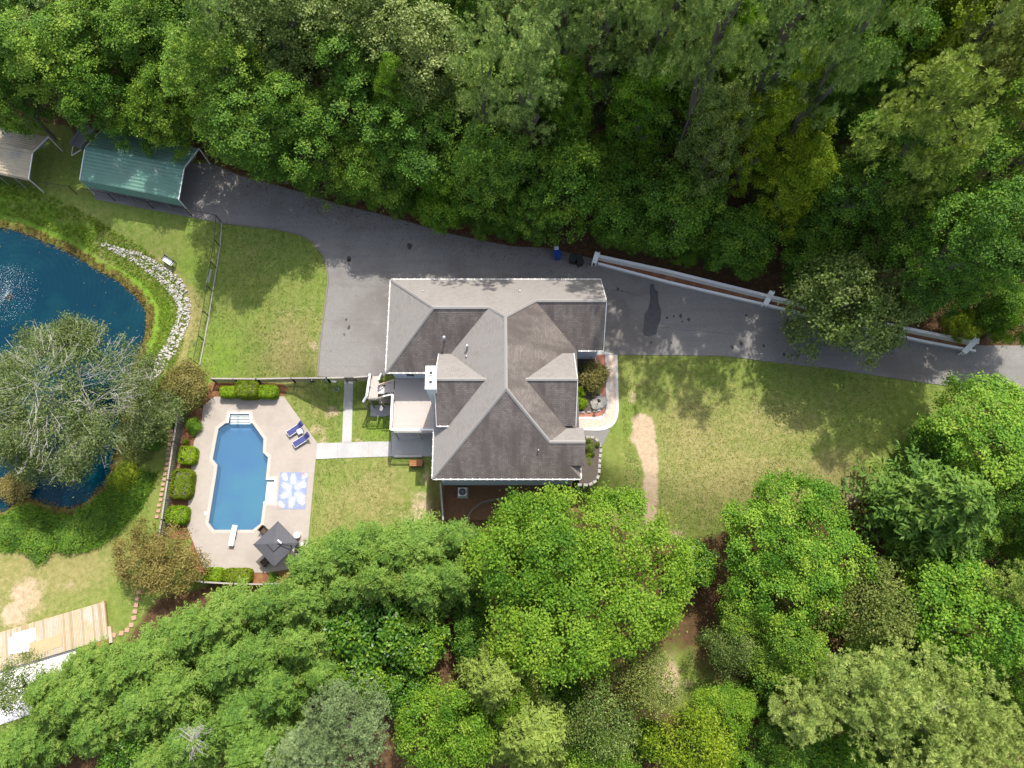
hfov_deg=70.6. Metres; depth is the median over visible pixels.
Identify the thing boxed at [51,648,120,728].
cypress tree
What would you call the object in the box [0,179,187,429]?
bank grass
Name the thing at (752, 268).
bush
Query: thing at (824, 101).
broadleaf tree
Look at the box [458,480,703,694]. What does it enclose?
broadleaf tree
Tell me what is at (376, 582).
cypress tree
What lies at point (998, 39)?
pine tree
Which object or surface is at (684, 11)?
broadleaf tree
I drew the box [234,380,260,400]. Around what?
clipped hedge
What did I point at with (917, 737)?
broadleaf tree
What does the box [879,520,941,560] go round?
broadleaf tree
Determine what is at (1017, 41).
broadleaf tree
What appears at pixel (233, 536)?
diving board
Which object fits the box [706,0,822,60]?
pine tree
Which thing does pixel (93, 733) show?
cypress tree
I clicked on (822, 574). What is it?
broadleaf tree
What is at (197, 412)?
mulch bed
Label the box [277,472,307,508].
outdoor rug
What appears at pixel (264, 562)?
patio chair
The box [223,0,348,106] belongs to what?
broadleaf tree
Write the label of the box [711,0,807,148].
broadleaf tree
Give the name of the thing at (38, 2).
pine tree
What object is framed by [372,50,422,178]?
broadleaf tree
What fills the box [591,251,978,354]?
planter wall
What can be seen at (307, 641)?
cypress tree
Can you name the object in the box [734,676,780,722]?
bush
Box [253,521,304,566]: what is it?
patio umbrella
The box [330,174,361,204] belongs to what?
bush
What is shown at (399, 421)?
timber deck
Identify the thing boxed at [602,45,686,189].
broadleaf tree
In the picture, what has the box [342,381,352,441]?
path
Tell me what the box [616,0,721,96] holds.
pine tree
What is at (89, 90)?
broadleaf tree
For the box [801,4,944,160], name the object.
broadleaf tree
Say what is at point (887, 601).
broadleaf tree
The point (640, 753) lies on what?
bush
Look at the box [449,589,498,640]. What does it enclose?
bush
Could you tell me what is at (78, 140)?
utility trailer
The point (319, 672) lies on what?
cypress tree
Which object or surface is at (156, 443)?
scrub bush
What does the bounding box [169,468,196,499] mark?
clipped hedge
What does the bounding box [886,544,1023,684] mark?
broadleaf tree
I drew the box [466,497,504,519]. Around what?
bed edging
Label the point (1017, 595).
pine tree
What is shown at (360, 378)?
picket fence
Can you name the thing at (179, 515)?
clipped hedge
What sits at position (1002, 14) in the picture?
pine tree
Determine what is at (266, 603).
cypress tree
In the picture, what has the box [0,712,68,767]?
cypress tree
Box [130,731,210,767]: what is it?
cypress tree
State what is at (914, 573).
broadleaf tree
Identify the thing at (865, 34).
broadleaf tree
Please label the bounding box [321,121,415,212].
broadleaf tree
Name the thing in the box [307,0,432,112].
broadleaf tree
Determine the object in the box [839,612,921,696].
broadleaf tree
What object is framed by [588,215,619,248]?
bush
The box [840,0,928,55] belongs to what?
broadleaf tree
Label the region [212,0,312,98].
broadleaf tree
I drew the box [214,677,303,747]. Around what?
cypress tree
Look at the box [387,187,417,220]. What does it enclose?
bush
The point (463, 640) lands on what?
bush
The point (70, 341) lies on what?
willow tree
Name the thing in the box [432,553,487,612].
cypress tree
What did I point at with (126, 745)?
magnolia tree
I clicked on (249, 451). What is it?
swimming pool
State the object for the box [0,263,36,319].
pond fountain
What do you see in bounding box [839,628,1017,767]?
pine tree
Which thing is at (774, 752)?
broadleaf tree
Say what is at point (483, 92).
pine tree
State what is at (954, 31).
broadleaf tree
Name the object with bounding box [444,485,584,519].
mulch bed
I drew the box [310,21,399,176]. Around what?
broadleaf tree
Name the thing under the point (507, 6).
pine tree
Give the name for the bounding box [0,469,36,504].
scrub bush
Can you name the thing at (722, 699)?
broadleaf tree
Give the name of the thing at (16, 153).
carport
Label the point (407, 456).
patio kerb
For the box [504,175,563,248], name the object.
broadleaf tree
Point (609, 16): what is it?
pine tree
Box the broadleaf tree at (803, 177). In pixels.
[750,109,841,246]
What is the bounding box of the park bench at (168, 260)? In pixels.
[161,254,176,267]
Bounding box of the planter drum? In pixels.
[293,532,300,538]
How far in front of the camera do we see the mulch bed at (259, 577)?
65.38 m
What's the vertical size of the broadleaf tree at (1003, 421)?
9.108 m
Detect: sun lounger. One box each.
[286,420,303,436]
[292,431,309,447]
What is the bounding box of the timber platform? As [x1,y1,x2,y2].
[0,601,113,669]
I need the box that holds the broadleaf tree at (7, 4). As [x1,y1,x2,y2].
[0,0,62,97]
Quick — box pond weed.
[0,219,154,518]
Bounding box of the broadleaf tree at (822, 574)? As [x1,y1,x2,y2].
[717,467,880,637]
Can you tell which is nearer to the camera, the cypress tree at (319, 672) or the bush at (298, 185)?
the cypress tree at (319, 672)
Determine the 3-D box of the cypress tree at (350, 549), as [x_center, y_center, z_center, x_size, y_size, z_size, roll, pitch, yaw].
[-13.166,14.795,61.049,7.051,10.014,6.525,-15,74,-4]
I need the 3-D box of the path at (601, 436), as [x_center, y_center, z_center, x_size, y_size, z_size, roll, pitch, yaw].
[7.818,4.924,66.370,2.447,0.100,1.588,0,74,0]
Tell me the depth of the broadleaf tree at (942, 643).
57.74 m
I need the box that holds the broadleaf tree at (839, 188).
[798,108,944,252]
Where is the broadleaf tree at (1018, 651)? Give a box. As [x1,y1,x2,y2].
[1004,626,1023,673]
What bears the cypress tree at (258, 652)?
on the ground at (58, 584)
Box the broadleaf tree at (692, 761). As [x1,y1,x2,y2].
[634,700,744,767]
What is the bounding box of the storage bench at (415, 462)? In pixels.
[409,459,422,466]
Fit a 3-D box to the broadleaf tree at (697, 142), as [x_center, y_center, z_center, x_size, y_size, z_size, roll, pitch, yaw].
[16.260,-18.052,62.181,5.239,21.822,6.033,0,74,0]
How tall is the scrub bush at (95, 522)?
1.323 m
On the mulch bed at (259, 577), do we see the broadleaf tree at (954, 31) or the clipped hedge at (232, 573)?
the clipped hedge at (232, 573)
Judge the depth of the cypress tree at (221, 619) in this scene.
57.61 m
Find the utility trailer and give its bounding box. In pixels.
[69,126,95,155]
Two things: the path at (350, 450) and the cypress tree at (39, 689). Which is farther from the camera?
the path at (350, 450)
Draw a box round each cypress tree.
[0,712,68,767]
[11,716,87,767]
[20,656,71,710]
[28,677,71,733]
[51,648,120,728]
[61,634,126,682]
[67,698,134,759]
[96,647,150,704]
[106,670,201,747]
[118,614,201,686]
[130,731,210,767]
[142,654,221,730]
[158,695,231,767]
[162,594,234,668]
[190,575,271,649]
[197,627,268,696]
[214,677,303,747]
[223,709,307,767]
[235,618,302,683]
[241,576,293,632]
[244,658,322,725]
[275,613,347,673]
[279,535,326,601]
[280,578,340,631]
[298,640,356,700]
[310,528,375,591]
[320,569,378,619]
[321,519,382,576]
[356,556,405,613]
[366,521,414,577]
[390,506,454,571]
[392,557,451,623]
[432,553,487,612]
[436,515,484,566]
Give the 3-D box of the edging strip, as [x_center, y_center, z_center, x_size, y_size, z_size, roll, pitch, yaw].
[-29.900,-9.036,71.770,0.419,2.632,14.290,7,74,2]
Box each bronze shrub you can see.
[106,513,211,599]
[155,356,211,415]
[578,357,612,396]
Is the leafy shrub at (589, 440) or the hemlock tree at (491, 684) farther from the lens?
the leafy shrub at (589, 440)
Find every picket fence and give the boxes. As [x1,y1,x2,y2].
[158,412,184,543]
[193,580,280,584]
[210,377,347,382]
[353,375,368,381]
[440,483,444,521]
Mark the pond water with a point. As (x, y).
(66, 281)
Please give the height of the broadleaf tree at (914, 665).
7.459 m
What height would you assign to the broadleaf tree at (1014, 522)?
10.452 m
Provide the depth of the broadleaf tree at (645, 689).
56.67 m
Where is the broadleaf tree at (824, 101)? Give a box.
[745,9,863,199]
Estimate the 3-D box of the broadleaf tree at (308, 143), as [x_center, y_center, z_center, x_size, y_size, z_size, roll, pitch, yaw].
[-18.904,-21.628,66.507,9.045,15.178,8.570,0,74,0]
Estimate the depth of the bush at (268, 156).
71.42 m
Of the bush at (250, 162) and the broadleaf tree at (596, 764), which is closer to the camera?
the broadleaf tree at (596, 764)
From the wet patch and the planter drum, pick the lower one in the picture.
the planter drum
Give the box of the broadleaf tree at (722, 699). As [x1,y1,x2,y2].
[684,679,760,764]
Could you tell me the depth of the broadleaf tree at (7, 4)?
65.80 m
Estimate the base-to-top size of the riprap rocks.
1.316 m
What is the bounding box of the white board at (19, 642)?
[9,628,35,653]
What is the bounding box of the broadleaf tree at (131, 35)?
[95,0,213,102]
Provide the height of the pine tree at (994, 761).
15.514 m
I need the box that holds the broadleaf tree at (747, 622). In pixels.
[711,579,779,645]
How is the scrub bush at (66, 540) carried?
on the ground at (58, 584)
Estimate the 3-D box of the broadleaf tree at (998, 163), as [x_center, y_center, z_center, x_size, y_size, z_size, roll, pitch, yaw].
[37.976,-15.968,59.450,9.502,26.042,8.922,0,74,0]
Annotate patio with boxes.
[370,405,390,416]
[391,432,432,456]
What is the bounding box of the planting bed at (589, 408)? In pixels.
[577,359,602,413]
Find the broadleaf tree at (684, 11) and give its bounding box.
[640,0,734,93]
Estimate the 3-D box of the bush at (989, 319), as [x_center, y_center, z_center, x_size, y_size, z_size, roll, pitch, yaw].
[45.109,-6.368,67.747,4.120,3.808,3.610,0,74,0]
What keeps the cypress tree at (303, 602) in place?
on the ground at (58, 584)
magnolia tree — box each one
[96,727,155,767]
[319,646,389,718]
[322,586,424,681]
[379,664,432,721]
[384,606,455,675]
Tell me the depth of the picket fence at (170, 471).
67.09 m
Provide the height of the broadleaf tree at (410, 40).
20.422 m
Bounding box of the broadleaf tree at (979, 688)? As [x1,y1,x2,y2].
[950,669,1008,737]
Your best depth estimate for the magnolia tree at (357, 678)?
57.67 m
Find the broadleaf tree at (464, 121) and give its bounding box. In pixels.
[431,46,512,153]
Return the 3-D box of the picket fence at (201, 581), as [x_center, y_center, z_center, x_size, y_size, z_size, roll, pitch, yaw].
[-24.445,17.744,64.564,8.294,1.510,0.335,2,74,1]
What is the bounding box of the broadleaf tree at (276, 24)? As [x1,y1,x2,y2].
[245,0,313,72]
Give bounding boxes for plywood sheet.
[30,634,62,653]
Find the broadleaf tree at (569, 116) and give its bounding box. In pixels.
[534,53,604,149]
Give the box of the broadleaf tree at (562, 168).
[522,121,610,248]
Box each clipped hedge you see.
[165,505,191,524]
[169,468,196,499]
[177,445,199,465]
[203,567,224,581]
[219,386,237,398]
[223,567,253,582]
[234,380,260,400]
[257,384,279,399]
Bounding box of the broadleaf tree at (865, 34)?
[766,0,887,151]
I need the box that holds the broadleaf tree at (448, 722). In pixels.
[388,671,505,767]
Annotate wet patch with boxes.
[643,283,660,335]
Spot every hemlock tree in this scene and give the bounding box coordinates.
[450,631,539,727]
[489,675,579,767]
[840,439,999,574]
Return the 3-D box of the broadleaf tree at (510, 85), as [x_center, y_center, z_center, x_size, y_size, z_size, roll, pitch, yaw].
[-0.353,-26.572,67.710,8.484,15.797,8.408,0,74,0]
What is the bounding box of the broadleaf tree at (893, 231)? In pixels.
[844,145,976,282]
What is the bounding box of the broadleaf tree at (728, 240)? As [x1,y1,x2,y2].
[689,202,784,279]
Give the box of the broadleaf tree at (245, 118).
[190,57,304,188]
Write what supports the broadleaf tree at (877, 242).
on the ground at (58, 584)
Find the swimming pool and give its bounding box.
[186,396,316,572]
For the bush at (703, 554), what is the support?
on the ground at (58, 584)
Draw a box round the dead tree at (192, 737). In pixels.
[172,723,213,761]
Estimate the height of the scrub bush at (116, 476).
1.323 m
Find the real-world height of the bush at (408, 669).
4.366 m
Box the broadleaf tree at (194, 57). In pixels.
[151,4,281,152]
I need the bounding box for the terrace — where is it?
[0,648,76,724]
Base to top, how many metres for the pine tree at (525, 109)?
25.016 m
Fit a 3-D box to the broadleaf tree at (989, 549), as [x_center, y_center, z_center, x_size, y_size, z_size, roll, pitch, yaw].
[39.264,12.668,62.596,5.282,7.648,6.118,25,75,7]
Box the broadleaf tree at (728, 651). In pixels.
[690,618,760,690]
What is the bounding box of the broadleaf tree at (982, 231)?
[881,172,1023,314]
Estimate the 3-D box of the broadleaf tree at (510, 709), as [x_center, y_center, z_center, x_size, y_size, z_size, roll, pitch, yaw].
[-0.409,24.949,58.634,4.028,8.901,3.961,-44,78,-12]
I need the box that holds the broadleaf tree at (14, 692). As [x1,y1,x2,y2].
[0,643,47,719]
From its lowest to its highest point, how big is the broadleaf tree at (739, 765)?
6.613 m
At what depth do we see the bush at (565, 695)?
59.27 m
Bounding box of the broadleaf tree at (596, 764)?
[563,720,641,767]
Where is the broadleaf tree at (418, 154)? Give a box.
[356,89,464,196]
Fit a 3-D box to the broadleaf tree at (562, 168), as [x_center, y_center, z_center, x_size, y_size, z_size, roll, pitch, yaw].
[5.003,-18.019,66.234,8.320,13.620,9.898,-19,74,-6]
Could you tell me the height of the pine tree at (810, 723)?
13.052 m
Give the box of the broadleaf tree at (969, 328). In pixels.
[938,308,985,344]
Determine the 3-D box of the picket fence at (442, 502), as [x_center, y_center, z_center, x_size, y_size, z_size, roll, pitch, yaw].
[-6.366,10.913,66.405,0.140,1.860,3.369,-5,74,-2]
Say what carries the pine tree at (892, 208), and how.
on the ground at (58, 584)
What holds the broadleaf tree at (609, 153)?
on the ground at (58, 584)
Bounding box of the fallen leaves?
[206,157,594,277]
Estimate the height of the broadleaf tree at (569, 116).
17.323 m
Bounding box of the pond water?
[0,228,145,512]
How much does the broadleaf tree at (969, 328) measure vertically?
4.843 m
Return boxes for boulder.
[591,395,607,409]
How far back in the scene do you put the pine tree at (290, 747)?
52.95 m
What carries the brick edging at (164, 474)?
on the ground at (58, 584)
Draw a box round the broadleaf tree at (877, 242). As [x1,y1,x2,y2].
[836,224,892,278]
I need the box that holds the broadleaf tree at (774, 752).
[739,714,818,767]
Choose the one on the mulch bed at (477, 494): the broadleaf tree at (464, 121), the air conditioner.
the air conditioner
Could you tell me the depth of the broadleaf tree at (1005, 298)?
64.03 m
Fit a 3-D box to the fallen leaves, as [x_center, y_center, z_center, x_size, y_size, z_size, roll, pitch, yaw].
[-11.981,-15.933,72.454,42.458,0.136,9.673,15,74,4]
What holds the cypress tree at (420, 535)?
on the ground at (58, 584)
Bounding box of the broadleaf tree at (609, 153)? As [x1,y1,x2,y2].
[566,129,637,207]
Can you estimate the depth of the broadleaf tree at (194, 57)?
59.08 m
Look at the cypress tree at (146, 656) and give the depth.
57.61 m
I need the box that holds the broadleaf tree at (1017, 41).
[900,0,1023,144]
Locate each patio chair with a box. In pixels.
[258,525,268,534]
[259,557,269,566]
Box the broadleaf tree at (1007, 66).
[923,39,1023,163]
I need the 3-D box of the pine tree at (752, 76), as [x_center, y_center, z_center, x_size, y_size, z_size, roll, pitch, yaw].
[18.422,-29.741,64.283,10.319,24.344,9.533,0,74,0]
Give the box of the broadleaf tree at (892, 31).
[810,0,899,116]
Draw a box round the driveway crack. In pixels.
[659,327,760,337]
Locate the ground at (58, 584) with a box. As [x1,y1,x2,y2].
[0,0,1023,767]
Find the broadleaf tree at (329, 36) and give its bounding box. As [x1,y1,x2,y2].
[305,0,387,87]
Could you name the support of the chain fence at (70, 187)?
on the ground at (58, 584)
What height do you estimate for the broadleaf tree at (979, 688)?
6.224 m
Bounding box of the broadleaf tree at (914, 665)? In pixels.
[898,647,977,731]
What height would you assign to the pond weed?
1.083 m
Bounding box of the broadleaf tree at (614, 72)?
[569,0,685,107]
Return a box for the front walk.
[579,355,618,430]
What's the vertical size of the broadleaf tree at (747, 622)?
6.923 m
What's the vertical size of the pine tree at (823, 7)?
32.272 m
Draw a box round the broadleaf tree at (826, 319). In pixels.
[776,234,934,371]
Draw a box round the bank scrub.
[0,466,159,554]
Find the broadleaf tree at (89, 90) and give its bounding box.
[54,56,154,151]
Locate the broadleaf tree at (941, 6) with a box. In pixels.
[838,0,997,113]
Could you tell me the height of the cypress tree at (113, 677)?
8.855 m
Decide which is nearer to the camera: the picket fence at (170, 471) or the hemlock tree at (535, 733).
the hemlock tree at (535, 733)
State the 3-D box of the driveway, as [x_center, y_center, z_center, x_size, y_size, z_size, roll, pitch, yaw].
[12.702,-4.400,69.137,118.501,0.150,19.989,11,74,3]
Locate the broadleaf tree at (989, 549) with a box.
[948,511,1007,561]
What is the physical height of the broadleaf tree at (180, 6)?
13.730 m
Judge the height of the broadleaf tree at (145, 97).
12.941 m
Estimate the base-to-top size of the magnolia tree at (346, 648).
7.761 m
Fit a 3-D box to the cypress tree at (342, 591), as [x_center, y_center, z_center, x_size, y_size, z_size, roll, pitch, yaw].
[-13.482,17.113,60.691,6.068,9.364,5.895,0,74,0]
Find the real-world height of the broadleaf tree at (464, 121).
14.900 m
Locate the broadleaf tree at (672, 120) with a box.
[615,38,727,160]
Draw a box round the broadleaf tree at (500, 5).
[446,0,519,31]
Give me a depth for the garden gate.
67.40 m
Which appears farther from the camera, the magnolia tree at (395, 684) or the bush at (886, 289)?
the bush at (886, 289)
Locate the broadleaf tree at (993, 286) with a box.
[925,194,1023,306]
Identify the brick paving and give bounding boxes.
[579,355,605,416]
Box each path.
[316,442,390,458]
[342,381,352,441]
[584,429,609,445]
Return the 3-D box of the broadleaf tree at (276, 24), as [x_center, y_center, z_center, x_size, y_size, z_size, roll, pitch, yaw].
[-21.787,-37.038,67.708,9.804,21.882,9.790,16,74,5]
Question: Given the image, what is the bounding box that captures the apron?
[597,352,615,354]
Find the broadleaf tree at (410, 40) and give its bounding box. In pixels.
[354,0,472,152]
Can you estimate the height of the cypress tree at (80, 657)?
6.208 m
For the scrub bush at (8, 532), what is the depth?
65.80 m
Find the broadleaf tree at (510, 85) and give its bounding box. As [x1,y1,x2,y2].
[468,29,550,146]
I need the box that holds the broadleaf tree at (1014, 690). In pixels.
[976,656,1023,728]
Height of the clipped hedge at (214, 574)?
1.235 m
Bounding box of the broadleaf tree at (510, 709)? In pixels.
[491,676,534,727]
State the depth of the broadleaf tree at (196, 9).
64.03 m
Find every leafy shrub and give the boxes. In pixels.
[185,416,203,436]
[268,571,279,582]
[578,386,585,397]
[578,397,587,409]
[585,437,592,443]
[585,443,594,452]
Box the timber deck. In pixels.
[383,379,434,438]
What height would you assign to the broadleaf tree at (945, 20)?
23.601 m
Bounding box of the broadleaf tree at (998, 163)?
[920,73,1023,231]
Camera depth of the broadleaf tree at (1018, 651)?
59.07 m
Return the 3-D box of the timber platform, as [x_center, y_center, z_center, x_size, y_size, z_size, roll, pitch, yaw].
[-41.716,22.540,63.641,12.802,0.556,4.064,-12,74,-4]
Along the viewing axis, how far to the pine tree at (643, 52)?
63.22 m
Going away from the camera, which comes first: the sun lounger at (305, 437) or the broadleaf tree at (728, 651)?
the broadleaf tree at (728, 651)
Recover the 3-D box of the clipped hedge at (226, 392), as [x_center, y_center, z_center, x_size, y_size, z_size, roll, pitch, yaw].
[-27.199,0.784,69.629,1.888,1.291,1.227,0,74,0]
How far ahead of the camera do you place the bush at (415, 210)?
70.01 m
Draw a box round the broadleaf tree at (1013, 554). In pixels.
[989,536,1023,588]
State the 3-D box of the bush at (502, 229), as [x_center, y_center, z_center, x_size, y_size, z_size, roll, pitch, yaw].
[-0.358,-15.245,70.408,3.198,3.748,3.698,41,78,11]
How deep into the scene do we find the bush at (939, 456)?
62.84 m
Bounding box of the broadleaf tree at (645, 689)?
[589,636,687,731]
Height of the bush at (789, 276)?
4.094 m
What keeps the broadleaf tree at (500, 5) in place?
on the ground at (58, 584)
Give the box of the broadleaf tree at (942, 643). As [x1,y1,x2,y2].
[909,620,982,678]
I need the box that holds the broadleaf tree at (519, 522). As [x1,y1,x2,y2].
[484,487,557,572]
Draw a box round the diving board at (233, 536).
[228,525,236,545]
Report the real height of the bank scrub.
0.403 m
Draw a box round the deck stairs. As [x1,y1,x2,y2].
[362,373,395,409]
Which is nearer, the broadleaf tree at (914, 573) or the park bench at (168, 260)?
the broadleaf tree at (914, 573)
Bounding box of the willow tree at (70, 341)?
[0,304,191,497]
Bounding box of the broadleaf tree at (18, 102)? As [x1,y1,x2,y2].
[0,54,59,140]
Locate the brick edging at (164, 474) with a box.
[155,429,173,518]
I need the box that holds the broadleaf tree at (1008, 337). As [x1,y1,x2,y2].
[981,290,1023,347]
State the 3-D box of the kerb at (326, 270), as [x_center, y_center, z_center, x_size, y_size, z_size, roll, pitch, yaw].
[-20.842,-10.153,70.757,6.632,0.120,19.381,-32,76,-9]
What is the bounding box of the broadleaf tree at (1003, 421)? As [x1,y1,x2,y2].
[911,368,1023,496]
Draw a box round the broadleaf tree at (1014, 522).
[981,474,1023,551]
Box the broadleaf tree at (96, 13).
[60,0,158,79]
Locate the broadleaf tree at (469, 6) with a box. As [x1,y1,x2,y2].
[424,0,493,72]
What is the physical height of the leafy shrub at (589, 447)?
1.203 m
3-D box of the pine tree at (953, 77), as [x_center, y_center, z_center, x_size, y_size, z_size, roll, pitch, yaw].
[30.243,-16.594,58.801,9.097,27.757,8.756,-38,77,-10]
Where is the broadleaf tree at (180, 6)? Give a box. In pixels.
[123,0,212,58]
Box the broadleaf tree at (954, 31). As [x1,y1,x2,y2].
[884,0,1005,103]
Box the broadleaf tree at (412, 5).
[359,0,459,88]
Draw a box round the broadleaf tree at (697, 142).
[673,81,756,233]
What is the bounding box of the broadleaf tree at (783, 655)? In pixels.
[738,609,833,701]
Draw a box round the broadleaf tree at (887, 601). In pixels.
[800,550,931,659]
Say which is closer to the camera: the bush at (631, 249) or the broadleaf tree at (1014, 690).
the broadleaf tree at (1014, 690)
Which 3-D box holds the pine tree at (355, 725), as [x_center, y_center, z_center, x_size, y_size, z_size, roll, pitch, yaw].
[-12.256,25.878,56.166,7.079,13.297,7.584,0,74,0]
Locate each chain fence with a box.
[0,176,220,221]
[193,215,220,364]
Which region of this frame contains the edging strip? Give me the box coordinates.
[199,222,221,364]
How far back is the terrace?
63.03 m
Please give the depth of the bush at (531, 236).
69.55 m
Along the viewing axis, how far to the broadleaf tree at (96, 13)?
64.94 m
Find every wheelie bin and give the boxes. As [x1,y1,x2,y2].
[554,250,560,260]
[569,253,576,264]
[575,255,583,266]
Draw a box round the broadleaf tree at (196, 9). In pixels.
[189,0,266,89]
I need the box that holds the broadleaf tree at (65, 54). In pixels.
[0,0,137,122]
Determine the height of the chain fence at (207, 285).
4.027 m
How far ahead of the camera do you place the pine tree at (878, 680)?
51.34 m
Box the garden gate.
[346,377,354,381]
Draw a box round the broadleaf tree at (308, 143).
[254,67,360,215]
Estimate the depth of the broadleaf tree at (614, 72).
62.86 m
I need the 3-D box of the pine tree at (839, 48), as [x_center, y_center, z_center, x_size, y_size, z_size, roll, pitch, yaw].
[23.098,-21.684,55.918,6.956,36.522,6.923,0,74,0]
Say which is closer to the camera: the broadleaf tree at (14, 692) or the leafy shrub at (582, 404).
the broadleaf tree at (14, 692)
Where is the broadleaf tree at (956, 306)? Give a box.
[897,258,970,320]
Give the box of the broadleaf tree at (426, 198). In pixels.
[413,158,470,235]
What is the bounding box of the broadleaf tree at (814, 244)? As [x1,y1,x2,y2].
[778,203,860,273]
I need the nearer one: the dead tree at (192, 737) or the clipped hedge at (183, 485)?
the dead tree at (192, 737)
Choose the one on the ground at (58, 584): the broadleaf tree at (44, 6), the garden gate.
the broadleaf tree at (44, 6)
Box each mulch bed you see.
[168,406,202,538]
[187,541,290,582]
[202,383,288,405]
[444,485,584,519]
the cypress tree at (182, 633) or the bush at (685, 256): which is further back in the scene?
the bush at (685, 256)
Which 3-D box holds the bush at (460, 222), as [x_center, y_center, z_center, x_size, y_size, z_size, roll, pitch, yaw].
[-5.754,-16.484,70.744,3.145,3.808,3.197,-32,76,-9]
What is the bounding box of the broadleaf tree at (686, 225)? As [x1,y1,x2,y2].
[633,151,730,256]
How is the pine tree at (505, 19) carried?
on the ground at (58, 584)
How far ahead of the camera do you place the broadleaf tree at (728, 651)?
58.05 m
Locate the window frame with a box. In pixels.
[405,374,415,376]
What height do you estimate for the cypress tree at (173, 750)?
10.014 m
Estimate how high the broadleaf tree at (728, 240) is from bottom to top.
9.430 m
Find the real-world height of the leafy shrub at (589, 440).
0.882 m
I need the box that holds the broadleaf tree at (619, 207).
[584,158,669,249]
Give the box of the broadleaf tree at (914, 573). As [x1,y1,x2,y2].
[894,555,956,601]
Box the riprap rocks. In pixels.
[101,242,191,416]
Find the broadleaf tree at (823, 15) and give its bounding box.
[801,0,855,47]
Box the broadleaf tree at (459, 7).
[421,0,495,62]
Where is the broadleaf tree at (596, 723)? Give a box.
[547,673,646,767]
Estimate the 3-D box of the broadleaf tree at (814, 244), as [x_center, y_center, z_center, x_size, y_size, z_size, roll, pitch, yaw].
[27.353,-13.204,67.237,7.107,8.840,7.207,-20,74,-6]
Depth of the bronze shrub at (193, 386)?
67.67 m
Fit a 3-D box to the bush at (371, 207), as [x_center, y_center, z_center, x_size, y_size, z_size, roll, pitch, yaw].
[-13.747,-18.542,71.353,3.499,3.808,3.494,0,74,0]
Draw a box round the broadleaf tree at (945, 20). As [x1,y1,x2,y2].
[867,0,1002,132]
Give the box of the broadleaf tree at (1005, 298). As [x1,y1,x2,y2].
[959,275,1023,335]
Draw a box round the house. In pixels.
[385,278,606,484]
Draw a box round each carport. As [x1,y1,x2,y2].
[0,128,62,192]
[79,129,209,213]
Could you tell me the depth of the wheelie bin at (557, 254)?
70.41 m
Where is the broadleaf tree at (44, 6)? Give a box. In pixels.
[0,0,93,36]
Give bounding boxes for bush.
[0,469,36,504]
[0,515,28,553]
[16,520,57,571]
[49,509,90,558]
[78,503,118,541]
[104,460,141,492]
[119,433,153,465]
[145,435,166,452]
[234,146,253,171]
[252,150,281,183]
[288,157,312,191]
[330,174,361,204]
[358,180,389,210]
[386,641,432,683]
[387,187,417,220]
[411,191,441,224]
[439,200,469,231]
[447,622,495,667]
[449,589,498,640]
[466,201,497,241]
[488,212,518,245]
[519,209,550,244]
[536,672,586,718]
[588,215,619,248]
[612,223,645,255]
[627,716,669,763]
[642,227,672,258]
[666,232,708,267]
[668,535,722,587]
[699,241,727,273]
[727,246,761,280]
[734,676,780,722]
[780,263,812,286]
[807,651,852,693]
[874,591,920,635]
[880,287,906,319]
[903,420,947,462]
[927,445,962,474]
[975,305,1018,330]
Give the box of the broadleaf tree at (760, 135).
[713,46,826,221]
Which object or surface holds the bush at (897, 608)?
on the ground at (58, 584)
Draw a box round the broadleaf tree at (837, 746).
[794,707,880,767]
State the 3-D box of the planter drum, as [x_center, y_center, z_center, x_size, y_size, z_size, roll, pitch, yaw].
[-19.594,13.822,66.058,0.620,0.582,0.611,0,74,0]
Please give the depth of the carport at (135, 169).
70.61 m
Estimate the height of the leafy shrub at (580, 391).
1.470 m
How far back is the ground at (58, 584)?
67.42 m
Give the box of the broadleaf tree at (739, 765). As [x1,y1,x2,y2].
[726,743,761,767]
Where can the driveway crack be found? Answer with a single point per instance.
(704, 331)
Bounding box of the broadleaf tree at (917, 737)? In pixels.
[865,715,938,767]
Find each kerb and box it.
[224,222,328,376]
[394,455,421,457]
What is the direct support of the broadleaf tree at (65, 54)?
on the ground at (58, 584)
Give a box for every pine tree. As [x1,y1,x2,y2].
[5,0,113,93]
[169,18,255,109]
[175,0,279,130]
[262,718,339,767]
[295,670,391,767]
[444,0,512,193]
[464,0,550,86]
[488,0,555,44]
[490,4,566,181]
[506,0,594,112]
[529,0,605,144]
[534,1,610,71]
[562,0,648,136]
[588,5,677,146]
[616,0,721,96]
[661,0,770,192]
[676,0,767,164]
[680,0,784,129]
[701,0,843,206]
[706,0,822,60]
[743,0,844,122]
[748,0,935,205]
[767,674,843,750]
[805,647,922,739]
[815,31,1006,257]
[833,77,962,213]
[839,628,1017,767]
[847,169,939,246]
[873,0,1023,166]
[919,696,1023,767]
[933,0,1023,106]
[952,558,1023,626]
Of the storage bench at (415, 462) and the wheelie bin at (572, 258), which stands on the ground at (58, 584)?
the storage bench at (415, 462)
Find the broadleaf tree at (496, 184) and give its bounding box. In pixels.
[446,120,537,225]
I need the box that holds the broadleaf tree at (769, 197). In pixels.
[747,152,840,249]
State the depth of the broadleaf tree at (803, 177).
58.20 m
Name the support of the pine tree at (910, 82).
on the ground at (58, 584)
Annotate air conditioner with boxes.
[457,487,467,497]
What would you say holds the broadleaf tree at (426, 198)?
on the ground at (58, 584)
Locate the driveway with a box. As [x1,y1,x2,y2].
[91,163,1023,390]
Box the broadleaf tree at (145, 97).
[120,57,208,164]
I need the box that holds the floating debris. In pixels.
[0,230,146,489]
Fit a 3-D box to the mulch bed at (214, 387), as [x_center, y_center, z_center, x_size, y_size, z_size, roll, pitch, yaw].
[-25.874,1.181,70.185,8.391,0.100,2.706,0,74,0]

